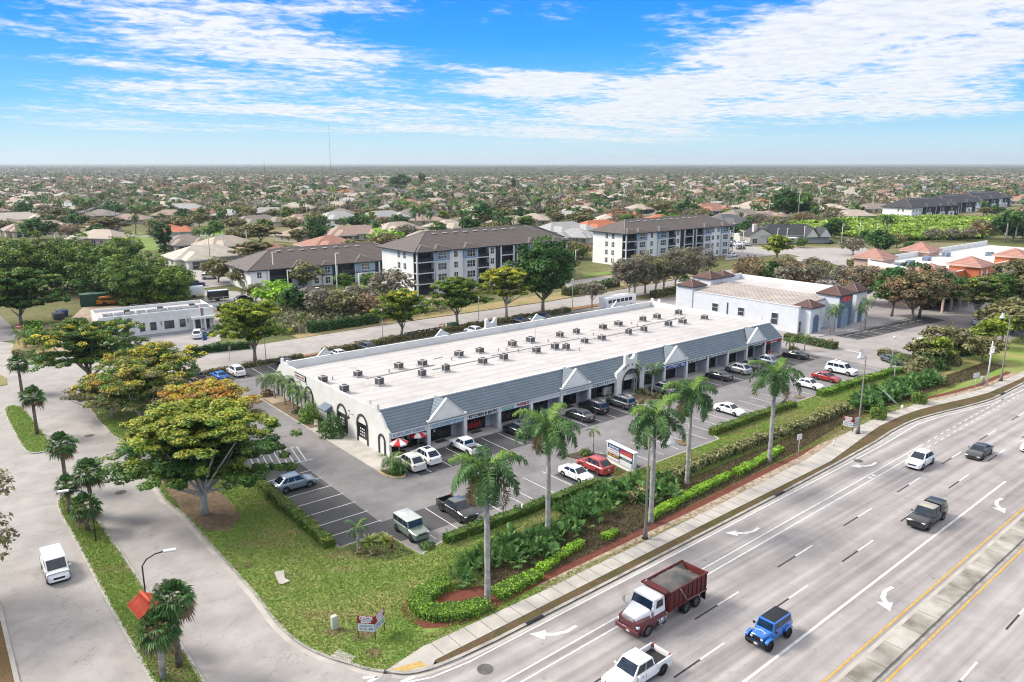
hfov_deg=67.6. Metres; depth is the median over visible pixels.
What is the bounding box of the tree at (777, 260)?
[767,259,789,263]
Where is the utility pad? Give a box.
[275,570,289,583]
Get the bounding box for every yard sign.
[357,607,384,638]
[842,416,858,431]
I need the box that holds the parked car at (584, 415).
[565,408,595,422]
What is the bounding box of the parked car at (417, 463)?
[396,451,426,472]
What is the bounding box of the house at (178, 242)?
[157,234,204,250]
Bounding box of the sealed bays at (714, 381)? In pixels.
[684,355,820,395]
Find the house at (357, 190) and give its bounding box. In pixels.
[352,187,369,192]
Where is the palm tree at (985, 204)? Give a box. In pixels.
[980,201,989,215]
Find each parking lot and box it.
[136,308,886,552]
[590,275,1023,368]
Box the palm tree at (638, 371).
[629,360,643,392]
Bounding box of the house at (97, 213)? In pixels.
[79,209,121,220]
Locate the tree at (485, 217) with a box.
[478,214,490,221]
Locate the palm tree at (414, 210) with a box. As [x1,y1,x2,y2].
[407,205,423,225]
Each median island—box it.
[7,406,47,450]
[60,498,198,681]
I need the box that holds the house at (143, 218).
[113,214,152,223]
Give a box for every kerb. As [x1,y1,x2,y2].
[0,604,19,681]
[4,405,51,453]
[57,495,205,681]
[84,401,124,442]
[154,485,383,673]
[257,390,377,470]
[340,531,420,554]
[377,470,405,478]
[393,382,1023,674]
[421,395,814,553]
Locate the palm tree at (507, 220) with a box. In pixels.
[502,216,514,225]
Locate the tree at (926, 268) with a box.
[906,262,960,317]
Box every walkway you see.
[105,327,212,341]
[324,432,391,469]
[393,351,781,455]
[435,354,781,448]
[803,314,917,336]
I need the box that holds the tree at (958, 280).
[932,269,966,308]
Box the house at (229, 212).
[210,209,235,219]
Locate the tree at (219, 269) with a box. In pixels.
[198,256,231,281]
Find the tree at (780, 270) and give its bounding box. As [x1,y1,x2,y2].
[772,263,807,280]
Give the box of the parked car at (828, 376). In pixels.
[811,370,841,382]
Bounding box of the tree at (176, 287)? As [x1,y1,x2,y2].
[109,258,195,305]
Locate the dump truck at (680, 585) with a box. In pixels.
[615,560,707,636]
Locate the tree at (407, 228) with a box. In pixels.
[396,224,417,234]
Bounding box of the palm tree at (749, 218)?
[745,216,754,223]
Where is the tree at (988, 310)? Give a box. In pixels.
[971,300,1015,322]
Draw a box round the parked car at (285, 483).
[271,471,316,493]
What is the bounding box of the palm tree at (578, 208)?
[573,206,581,219]
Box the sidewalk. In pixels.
[385,371,1023,674]
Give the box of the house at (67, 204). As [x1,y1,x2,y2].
[62,201,73,206]
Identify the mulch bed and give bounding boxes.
[345,534,413,559]
[400,371,1011,627]
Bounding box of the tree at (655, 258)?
[648,255,681,289]
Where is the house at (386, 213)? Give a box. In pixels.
[365,210,407,222]
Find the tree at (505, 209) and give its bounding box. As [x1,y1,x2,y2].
[497,207,513,215]
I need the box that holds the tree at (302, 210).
[290,207,303,213]
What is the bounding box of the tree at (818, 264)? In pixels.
[807,260,828,268]
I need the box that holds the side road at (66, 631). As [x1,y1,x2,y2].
[0,257,810,681]
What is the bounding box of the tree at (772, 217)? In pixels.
[761,214,788,222]
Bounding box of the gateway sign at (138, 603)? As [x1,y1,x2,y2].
[127,590,160,651]
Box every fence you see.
[134,296,254,304]
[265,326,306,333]
[404,326,441,334]
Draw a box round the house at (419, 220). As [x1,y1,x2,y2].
[409,214,444,225]
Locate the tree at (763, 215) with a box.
[757,213,767,220]
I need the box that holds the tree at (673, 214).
[661,213,679,216]
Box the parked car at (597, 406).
[578,398,608,414]
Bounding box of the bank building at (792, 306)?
[676,270,869,333]
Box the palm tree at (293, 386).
[281,380,303,406]
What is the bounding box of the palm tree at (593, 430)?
[586,426,600,452]
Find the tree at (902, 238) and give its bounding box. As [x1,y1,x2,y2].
[893,232,907,247]
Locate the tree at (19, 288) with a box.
[0,267,72,324]
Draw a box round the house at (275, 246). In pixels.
[235,242,282,257]
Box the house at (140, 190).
[136,189,149,192]
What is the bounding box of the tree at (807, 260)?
[802,256,824,264]
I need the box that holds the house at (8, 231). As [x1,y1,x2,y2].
[0,220,72,237]
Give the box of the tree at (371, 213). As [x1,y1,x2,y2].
[367,211,376,218]
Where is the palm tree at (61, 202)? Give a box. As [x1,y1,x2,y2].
[55,200,63,207]
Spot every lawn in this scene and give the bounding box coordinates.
[133,233,161,249]
[159,335,1023,672]
[197,230,223,238]
[329,283,382,291]
[582,271,610,276]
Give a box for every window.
[16,232,29,237]
[150,322,156,329]
[164,320,174,328]
[179,319,185,326]
[192,261,205,268]
[195,319,200,328]
[206,318,209,327]
[257,272,261,278]
[298,280,307,285]
[325,266,329,272]
[325,276,330,282]
[361,263,369,269]
[438,251,446,258]
[438,262,446,269]
[438,273,446,280]
[467,249,474,256]
[467,259,474,266]
[467,270,475,276]
[640,233,645,238]
[660,248,665,252]
[712,303,717,311]
[737,307,743,315]
[771,312,778,324]
[798,321,800,332]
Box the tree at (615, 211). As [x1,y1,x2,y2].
[609,208,626,215]
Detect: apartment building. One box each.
[224,242,382,289]
[377,225,569,294]
[589,214,736,264]
[881,197,960,215]
[934,194,986,212]
[963,191,1013,206]
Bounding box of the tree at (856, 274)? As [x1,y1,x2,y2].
[834,265,884,293]
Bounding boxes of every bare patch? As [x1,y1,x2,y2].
[58,496,97,532]
[141,644,197,681]
[161,480,239,530]
[235,561,252,568]
[326,628,343,635]
[351,631,374,640]
[366,647,380,657]
[676,440,686,444]
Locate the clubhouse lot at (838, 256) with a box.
[725,246,867,265]
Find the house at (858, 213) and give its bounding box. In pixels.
[829,209,875,217]
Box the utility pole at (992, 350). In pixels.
[986,341,994,384]
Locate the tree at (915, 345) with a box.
[902,333,952,355]
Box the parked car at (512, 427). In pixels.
[502,420,530,437]
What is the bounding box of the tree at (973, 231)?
[960,227,980,240]
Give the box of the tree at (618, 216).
[612,212,627,219]
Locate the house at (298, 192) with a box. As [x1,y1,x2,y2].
[289,191,311,195]
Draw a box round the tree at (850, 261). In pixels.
[846,258,854,266]
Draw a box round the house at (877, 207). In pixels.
[854,203,885,212]
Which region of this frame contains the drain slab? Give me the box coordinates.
[329,650,355,663]
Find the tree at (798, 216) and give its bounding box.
[791,211,815,220]
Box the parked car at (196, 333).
[191,328,202,338]
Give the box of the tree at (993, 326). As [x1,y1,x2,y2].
[970,318,1015,338]
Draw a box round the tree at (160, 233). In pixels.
[152,221,172,252]
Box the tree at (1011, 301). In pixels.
[988,295,1023,332]
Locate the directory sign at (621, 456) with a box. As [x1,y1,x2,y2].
[606,440,637,472]
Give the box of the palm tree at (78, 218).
[74,216,81,228]
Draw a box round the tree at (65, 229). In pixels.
[52,223,81,236]
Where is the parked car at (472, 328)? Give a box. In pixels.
[464,325,480,331]
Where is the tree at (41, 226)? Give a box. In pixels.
[15,217,59,238]
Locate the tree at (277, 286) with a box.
[250,279,295,303]
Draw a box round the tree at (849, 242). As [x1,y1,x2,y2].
[838,235,869,254]
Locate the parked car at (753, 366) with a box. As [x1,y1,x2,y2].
[736,359,762,370]
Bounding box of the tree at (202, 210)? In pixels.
[194,207,209,214]
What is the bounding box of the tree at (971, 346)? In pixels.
[960,333,1010,361]
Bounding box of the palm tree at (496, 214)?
[491,211,503,221]
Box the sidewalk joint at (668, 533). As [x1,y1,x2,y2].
[431,376,1019,654]
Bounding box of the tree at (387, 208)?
[381,206,396,210]
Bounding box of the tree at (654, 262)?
[626,250,669,293]
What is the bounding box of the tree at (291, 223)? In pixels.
[280,215,304,228]
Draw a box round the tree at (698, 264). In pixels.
[663,247,708,280]
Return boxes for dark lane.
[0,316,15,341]
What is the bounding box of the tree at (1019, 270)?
[1002,259,1023,300]
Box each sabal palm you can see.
[5,353,29,391]
[18,384,48,434]
[44,431,79,482]
[53,473,81,512]
[67,490,103,530]
[68,457,103,507]
[132,607,184,680]
[147,578,197,668]
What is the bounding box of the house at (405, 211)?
[399,207,416,213]
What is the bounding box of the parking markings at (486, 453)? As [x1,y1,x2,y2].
[191,327,910,538]
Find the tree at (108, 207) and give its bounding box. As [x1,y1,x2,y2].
[98,201,125,212]
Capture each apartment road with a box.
[190,270,231,287]
[204,290,430,306]
[565,276,624,286]
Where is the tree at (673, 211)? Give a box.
[666,207,680,214]
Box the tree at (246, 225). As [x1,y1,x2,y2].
[240,221,257,229]
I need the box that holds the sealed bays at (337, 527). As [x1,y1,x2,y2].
[262,460,389,545]
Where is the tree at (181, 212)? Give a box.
[172,208,194,217]
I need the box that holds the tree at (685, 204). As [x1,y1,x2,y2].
[673,200,702,214]
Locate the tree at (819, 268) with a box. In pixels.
[810,263,828,282]
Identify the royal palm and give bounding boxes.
[448,443,527,600]
[512,401,580,529]
[627,392,685,523]
[660,375,717,484]
[747,357,804,461]
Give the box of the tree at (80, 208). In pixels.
[75,203,95,210]
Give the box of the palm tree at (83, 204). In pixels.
[78,200,88,213]
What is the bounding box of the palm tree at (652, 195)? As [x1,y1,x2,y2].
[649,191,656,200]
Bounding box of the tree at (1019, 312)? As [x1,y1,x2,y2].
[987,304,1023,338]
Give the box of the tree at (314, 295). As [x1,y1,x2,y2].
[303,286,343,310]
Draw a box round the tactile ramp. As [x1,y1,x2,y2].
[390,661,426,670]
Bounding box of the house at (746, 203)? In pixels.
[739,200,770,204]
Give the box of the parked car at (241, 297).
[234,295,253,301]
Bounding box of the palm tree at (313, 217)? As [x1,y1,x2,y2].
[304,216,314,221]
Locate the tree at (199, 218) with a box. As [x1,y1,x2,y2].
[188,211,210,226]
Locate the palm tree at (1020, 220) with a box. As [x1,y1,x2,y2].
[1013,214,1023,242]
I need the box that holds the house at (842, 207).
[817,204,847,212]
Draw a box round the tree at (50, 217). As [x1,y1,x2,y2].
[41,215,64,222]
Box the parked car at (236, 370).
[226,364,245,376]
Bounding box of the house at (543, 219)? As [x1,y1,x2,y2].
[521,213,549,224]
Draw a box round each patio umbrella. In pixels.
[389,438,407,446]
[409,432,425,438]
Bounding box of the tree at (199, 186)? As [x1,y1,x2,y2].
[187,183,213,191]
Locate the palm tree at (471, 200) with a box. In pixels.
[467,197,475,205]
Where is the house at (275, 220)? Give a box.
[231,214,282,227]
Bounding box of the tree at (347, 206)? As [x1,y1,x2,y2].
[339,203,354,209]
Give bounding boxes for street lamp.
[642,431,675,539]
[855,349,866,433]
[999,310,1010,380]
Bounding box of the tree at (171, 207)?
[167,205,177,208]
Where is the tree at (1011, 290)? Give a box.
[982,273,1023,303]
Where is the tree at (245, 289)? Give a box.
[238,282,267,301]
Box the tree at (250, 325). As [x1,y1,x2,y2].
[204,298,292,361]
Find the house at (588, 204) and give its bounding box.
[584,203,604,211]
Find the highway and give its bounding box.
[364,386,1023,681]
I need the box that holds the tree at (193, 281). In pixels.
[160,269,196,297]
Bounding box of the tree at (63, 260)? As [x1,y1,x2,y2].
[36,231,118,291]
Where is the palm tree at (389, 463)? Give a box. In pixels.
[376,451,404,474]
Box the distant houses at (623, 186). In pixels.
[0,174,1023,190]
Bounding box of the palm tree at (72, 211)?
[67,209,77,224]
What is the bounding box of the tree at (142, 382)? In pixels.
[82,356,187,424]
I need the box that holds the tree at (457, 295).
[422,276,493,324]
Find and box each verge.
[0,375,6,385]
[0,621,13,681]
[92,393,156,438]
[177,303,598,380]
[291,274,692,338]
[435,377,1023,663]
[539,373,1017,588]
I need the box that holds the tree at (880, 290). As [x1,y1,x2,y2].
[869,266,911,316]
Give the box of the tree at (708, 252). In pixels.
[678,246,718,278]
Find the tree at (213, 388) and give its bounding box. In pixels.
[151,376,266,428]
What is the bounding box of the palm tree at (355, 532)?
[344,518,368,548]
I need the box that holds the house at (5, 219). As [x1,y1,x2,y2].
[0,218,20,222]
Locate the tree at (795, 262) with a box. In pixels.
[780,259,805,267]
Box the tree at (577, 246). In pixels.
[569,243,588,259]
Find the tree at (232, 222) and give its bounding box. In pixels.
[219,216,246,227]
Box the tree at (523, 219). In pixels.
[516,215,537,225]
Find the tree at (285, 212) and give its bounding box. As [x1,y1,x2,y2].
[279,206,294,217]
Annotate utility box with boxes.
[330,614,337,629]
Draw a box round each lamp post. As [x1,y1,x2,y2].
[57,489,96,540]
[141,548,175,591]
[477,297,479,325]
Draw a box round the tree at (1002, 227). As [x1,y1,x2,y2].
[989,209,1023,241]
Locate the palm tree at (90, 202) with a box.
[85,198,98,210]
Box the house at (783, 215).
[764,210,788,217]
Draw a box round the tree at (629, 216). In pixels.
[620,214,635,220]
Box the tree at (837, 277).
[830,269,850,284]
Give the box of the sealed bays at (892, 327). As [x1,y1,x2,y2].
[836,316,943,339]
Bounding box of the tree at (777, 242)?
[760,234,794,258]
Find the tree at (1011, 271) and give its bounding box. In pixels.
[991,258,1023,298]
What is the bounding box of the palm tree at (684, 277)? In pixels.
[678,274,689,281]
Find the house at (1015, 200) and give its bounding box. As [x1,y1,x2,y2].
[1010,197,1020,203]
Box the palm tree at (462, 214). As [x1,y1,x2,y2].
[457,209,467,217]
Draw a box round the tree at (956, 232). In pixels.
[940,227,960,240]
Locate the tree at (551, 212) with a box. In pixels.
[546,208,561,218]
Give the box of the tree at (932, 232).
[923,227,945,241]
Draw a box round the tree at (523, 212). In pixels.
[510,206,529,215]
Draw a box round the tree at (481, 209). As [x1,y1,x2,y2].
[467,203,500,223]
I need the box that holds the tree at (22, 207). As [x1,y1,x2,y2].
[11,203,33,212]
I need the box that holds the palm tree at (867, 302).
[859,295,876,328]
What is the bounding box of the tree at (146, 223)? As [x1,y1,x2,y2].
[140,217,171,229]
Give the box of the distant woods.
[0,166,1023,177]
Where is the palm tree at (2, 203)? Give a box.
[0,201,6,212]
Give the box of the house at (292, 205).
[281,203,316,212]
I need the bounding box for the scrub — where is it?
[789,214,1006,239]
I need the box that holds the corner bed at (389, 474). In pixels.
[379,470,403,476]
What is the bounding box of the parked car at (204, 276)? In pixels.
[201,273,216,279]
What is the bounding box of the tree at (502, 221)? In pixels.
[491,215,509,223]
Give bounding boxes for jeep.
[745,606,792,651]
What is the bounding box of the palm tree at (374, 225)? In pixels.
[369,220,383,232]
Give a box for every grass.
[81,393,159,440]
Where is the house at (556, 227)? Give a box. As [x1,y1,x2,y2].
[539,221,594,232]
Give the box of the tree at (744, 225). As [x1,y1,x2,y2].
[737,221,751,230]
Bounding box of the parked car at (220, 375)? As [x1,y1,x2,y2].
[209,370,228,380]
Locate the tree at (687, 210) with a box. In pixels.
[683,207,696,214]
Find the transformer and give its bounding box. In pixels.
[447,322,457,325]
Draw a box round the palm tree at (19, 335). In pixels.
[9,328,34,347]
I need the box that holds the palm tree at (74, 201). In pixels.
[70,198,80,211]
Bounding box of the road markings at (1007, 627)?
[594,416,1023,681]
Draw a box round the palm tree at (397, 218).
[391,214,401,221]
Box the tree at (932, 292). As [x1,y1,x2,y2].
[882,266,953,321]
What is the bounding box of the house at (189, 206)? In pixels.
[172,203,204,209]
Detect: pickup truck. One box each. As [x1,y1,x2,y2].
[189,370,208,380]
[191,280,204,285]
[436,494,477,522]
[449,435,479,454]
[601,642,672,681]
[906,496,948,530]
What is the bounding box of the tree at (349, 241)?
[341,237,361,243]
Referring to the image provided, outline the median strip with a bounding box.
[838,517,1023,681]
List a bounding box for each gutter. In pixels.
[149,476,382,676]
[391,384,1023,678]
[831,512,1023,681]
[874,540,1023,681]
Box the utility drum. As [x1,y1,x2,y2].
[979,376,984,385]
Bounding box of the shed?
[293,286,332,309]
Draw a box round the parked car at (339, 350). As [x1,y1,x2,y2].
[330,348,344,353]
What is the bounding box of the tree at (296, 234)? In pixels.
[284,228,309,241]
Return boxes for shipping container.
[79,291,128,306]
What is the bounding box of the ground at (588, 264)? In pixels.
[0,164,1023,673]
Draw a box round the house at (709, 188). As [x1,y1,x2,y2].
[697,187,715,191]
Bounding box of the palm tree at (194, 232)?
[191,228,200,236]
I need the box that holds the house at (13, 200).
[4,199,23,203]
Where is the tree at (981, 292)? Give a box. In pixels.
[949,275,1008,320]
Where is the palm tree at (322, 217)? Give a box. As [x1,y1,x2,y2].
[317,215,327,221]
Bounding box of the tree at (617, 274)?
[609,257,651,291]
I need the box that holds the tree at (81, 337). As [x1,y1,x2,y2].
[19,317,150,374]
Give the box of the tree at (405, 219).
[387,214,409,221]
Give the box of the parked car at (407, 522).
[393,508,429,541]
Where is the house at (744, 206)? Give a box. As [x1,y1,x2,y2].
[731,205,756,210]
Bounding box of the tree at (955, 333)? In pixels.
[917,322,970,347]
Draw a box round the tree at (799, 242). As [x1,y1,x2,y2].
[795,237,807,246]
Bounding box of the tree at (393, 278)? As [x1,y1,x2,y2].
[366,267,418,292]
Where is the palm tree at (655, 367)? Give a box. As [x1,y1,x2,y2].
[645,361,664,393]
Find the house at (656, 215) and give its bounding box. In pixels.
[647,214,665,217]
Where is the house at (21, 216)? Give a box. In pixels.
[0,212,39,220]
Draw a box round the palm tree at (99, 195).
[95,192,104,199]
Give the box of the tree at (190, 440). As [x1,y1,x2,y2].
[91,395,302,515]
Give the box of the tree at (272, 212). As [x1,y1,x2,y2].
[262,208,281,216]
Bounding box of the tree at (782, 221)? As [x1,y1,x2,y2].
[761,218,790,225]
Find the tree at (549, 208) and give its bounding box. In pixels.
[545,206,557,214]
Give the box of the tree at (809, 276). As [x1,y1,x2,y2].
[787,267,817,282]
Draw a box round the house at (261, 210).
[251,207,279,215]
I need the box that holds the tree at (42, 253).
[6,238,79,290]
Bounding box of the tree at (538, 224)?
[530,222,543,226]
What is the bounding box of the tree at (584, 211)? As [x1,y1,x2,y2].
[581,207,594,214]
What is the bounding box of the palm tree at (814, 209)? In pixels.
[810,206,820,218]
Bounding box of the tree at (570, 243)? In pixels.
[567,239,584,248]
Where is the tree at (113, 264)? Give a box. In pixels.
[87,246,182,305]
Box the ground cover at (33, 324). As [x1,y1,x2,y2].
[22,320,43,343]
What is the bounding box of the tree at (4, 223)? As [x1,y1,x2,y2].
[0,219,11,234]
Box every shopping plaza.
[275,298,781,456]
[851,240,1023,312]
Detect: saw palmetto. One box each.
[445,545,490,577]
[448,558,480,587]
[471,543,501,570]
[475,541,497,553]
[481,539,512,557]
[490,521,531,549]
[494,541,529,570]
[500,530,533,553]
[520,523,556,544]
[520,536,560,563]
[522,528,552,550]
[525,536,560,558]
[530,517,559,534]
[549,517,581,542]
[551,497,578,517]
[558,512,578,527]
[558,513,593,532]
[560,491,598,514]
[563,496,594,518]
[570,499,603,526]
[574,488,598,504]
[587,488,605,499]
[589,495,619,513]
[592,485,614,498]
[593,485,622,502]
[595,477,627,499]
[603,477,634,491]
[605,488,627,504]
[614,476,644,500]
[626,469,644,480]
[637,491,663,505]
[648,477,683,497]
[649,469,680,486]
[846,393,890,409]
[848,387,884,401]
[848,393,877,409]
[849,394,882,411]
[851,398,881,409]
[852,382,885,392]
[855,391,885,406]
[868,383,895,395]
[876,392,893,402]
[882,379,904,385]
[883,374,912,385]
[884,384,902,399]
[890,382,914,399]
[890,390,901,401]
[894,377,920,389]
[899,380,917,389]
[904,371,926,385]
[916,367,937,374]
[919,378,932,387]
[921,368,946,385]
[925,374,945,385]
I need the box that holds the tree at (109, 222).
[87,216,133,228]
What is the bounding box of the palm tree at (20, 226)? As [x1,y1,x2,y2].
[13,222,30,238]
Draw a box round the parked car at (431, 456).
[410,445,441,465]
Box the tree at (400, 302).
[370,288,434,333]
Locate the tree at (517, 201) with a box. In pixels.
[487,195,526,207]
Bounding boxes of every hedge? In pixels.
[11,349,55,361]
[183,353,303,378]
[189,341,250,354]
[216,301,240,311]
[228,459,336,549]
[307,313,379,332]
[321,306,570,350]
[407,574,494,622]
[442,476,602,544]
[491,568,543,600]
[535,538,585,573]
[561,278,619,295]
[600,527,618,540]
[624,402,849,503]
[647,470,731,518]
[649,286,675,297]
[708,400,796,435]
[732,445,784,476]
[782,332,838,349]
[815,367,903,396]
[877,347,913,362]
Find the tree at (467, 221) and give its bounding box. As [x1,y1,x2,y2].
[458,215,481,228]
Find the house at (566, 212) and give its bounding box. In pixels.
[547,211,583,220]
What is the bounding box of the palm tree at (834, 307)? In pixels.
[826,303,845,331]
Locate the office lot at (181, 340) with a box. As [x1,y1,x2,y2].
[95,330,220,362]
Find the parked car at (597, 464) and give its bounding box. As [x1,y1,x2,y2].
[576,454,613,475]
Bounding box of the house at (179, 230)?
[146,224,193,237]
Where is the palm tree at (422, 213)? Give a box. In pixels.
[419,208,426,225]
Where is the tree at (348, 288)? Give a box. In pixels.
[341,283,374,298]
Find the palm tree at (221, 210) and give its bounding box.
[215,207,229,220]
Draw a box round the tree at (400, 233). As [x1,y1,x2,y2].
[366,227,405,241]
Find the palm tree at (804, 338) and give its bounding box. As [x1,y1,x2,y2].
[799,334,811,350]
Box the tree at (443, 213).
[437,210,449,217]
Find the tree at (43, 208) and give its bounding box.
[29,203,64,216]
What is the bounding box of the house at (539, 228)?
[530,226,564,236]
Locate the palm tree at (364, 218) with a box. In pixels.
[359,215,369,224]
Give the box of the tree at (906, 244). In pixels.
[903,241,915,246]
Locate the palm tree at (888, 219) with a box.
[879,214,895,233]
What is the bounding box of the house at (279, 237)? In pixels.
[275,227,328,242]
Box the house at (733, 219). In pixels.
[713,214,751,226]
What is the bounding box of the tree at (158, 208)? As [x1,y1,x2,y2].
[152,204,167,211]
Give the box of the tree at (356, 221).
[347,213,373,224]
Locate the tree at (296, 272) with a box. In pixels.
[285,259,326,287]
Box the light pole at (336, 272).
[335,253,337,289]
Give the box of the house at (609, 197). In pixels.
[607,193,628,198]
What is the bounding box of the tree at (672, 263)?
[652,254,686,288]
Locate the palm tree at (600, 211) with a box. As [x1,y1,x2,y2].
[596,207,603,215]
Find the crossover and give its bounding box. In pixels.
[905,447,935,469]
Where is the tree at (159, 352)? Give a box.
[95,340,208,388]
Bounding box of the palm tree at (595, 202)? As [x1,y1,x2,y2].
[590,199,601,216]
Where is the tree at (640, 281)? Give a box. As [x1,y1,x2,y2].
[611,260,657,292]
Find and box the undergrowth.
[267,292,454,333]
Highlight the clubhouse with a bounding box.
[732,224,832,244]
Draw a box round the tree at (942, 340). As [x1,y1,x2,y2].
[917,336,959,354]
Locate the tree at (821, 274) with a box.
[796,264,832,284]
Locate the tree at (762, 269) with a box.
[754,262,772,277]
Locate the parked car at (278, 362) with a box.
[276,357,291,364]
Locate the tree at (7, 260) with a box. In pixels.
[0,246,37,294]
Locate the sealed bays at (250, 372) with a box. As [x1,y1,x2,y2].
[186,364,278,382]
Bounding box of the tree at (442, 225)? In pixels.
[428,221,446,229]
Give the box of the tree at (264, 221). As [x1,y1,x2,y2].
[255,219,272,225]
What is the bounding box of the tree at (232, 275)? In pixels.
[225,265,244,282]
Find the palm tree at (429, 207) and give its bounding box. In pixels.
[423,203,433,211]
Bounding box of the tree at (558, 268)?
[503,235,580,310]
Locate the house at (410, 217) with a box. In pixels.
[404,209,449,218]
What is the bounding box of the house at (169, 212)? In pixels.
[150,209,187,219]
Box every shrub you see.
[259,388,273,396]
[291,406,300,413]
[298,400,322,424]
[317,421,328,431]
[319,410,346,438]
[356,545,366,554]
[367,547,376,556]
[375,547,384,554]
[389,462,404,476]
[418,540,435,550]
[579,447,592,456]
[635,387,645,393]
[636,398,644,403]
[643,390,650,395]
[650,391,662,398]
[869,404,887,420]
[903,355,931,370]
[904,354,934,373]
[908,350,934,366]
[908,367,923,373]
[911,390,928,404]
[921,352,939,371]
[935,356,951,370]
[935,358,946,371]
[946,346,960,362]
[948,352,962,366]
[954,339,975,355]
[954,343,968,355]
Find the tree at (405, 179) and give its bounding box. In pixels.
[387,174,411,185]
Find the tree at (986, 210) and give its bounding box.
[975,207,996,215]
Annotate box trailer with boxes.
[184,285,204,297]
[207,289,228,300]
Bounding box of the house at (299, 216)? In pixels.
[283,214,328,226]
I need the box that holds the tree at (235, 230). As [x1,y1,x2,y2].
[225,226,249,238]
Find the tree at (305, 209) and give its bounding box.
[296,205,310,212]
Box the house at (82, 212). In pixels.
[79,207,105,214]
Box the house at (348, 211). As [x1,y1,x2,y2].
[333,209,353,212]
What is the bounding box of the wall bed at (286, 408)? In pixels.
[259,396,321,433]
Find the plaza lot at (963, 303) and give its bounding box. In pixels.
[953,297,990,309]
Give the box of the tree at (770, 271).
[760,261,785,278]
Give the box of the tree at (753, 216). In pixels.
[744,214,761,221]
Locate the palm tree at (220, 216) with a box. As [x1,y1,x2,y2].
[213,211,225,229]
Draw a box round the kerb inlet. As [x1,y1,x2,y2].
[525,614,543,625]
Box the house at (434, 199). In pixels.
[428,198,443,201]
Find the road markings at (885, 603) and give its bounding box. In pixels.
[363,389,1023,681]
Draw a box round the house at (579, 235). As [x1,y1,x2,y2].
[557,228,592,243]
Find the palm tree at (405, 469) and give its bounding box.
[392,460,409,475]
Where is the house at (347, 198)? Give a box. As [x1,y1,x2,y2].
[336,197,355,200]
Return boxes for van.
[39,543,70,584]
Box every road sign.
[797,434,801,457]
[973,372,979,390]
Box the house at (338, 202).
[330,201,358,208]
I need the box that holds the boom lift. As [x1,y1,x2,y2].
[96,294,123,305]
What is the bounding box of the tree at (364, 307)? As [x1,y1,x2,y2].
[353,290,386,314]
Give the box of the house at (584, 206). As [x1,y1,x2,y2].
[562,205,597,215]
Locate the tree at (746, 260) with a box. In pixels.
[731,254,767,268]
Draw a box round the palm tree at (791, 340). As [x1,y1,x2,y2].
[784,336,796,349]
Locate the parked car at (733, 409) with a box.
[713,401,746,416]
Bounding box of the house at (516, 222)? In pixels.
[485,215,536,224]
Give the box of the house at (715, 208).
[684,203,733,214]
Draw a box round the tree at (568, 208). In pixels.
[564,206,574,210]
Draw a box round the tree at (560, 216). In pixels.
[550,213,564,221]
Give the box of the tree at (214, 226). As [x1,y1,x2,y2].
[206,220,225,235]
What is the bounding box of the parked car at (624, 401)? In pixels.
[605,393,636,409]
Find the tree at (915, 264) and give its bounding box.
[901,261,919,267]
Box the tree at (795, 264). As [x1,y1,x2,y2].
[781,260,809,279]
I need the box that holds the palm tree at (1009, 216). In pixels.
[998,210,1019,242]
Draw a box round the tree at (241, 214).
[230,211,250,217]
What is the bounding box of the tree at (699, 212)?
[688,209,713,216]
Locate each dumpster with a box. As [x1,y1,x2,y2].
[51,311,64,319]
[55,308,67,315]
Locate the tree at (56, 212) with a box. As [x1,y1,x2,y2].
[47,208,67,216]
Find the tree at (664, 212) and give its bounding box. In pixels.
[655,209,668,214]
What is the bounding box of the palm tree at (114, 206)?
[109,204,119,216]
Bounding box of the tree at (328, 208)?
[318,205,335,212]
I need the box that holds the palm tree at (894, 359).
[886,353,907,375]
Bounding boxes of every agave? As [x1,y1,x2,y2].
[359,532,377,544]
[375,532,391,543]
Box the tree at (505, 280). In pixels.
[473,265,535,316]
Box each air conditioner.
[318,375,328,383]
[339,383,350,393]
[352,370,363,377]
[374,376,384,386]
[393,361,404,369]
[416,359,428,366]
[417,368,427,377]
[441,363,450,372]
[453,350,464,357]
[474,347,484,353]
[477,357,488,365]
[498,352,508,361]
[507,339,517,347]
[524,336,535,343]
[531,346,541,353]
[550,342,559,350]
[555,331,564,337]
[561,343,570,350]
[572,328,580,334]
[580,337,588,343]
[596,334,606,340]
[598,323,607,329]
[613,320,623,326]
[624,328,632,335]
[638,316,646,321]
[639,325,647,332]
[652,313,661,319]
[663,320,672,326]
[674,309,682,314]
[677,318,687,324]
[700,314,708,319]
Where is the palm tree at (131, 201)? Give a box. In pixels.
[127,198,134,205]
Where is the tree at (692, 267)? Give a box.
[660,247,699,286]
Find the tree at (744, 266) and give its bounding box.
[730,261,761,275]
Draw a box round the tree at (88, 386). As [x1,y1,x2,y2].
[59,372,132,416]
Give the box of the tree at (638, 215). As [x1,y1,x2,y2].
[634,214,646,218]
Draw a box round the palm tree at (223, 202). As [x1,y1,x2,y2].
[218,198,228,207]
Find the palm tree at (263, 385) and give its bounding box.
[255,373,275,389]
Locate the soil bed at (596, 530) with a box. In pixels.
[478,362,997,585]
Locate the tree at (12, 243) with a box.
[0,229,51,274]
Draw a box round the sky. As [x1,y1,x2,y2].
[0,0,1023,163]
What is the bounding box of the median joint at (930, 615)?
[845,520,1023,681]
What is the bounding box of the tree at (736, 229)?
[731,226,740,233]
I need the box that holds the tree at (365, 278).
[359,273,373,288]
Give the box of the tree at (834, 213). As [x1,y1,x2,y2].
[821,209,846,218]
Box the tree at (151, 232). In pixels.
[146,228,155,239]
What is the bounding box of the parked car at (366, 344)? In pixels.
[357,341,375,349]
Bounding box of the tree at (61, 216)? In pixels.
[56,213,69,222]
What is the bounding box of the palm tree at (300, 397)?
[289,388,310,407]
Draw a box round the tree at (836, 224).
[820,218,852,238]

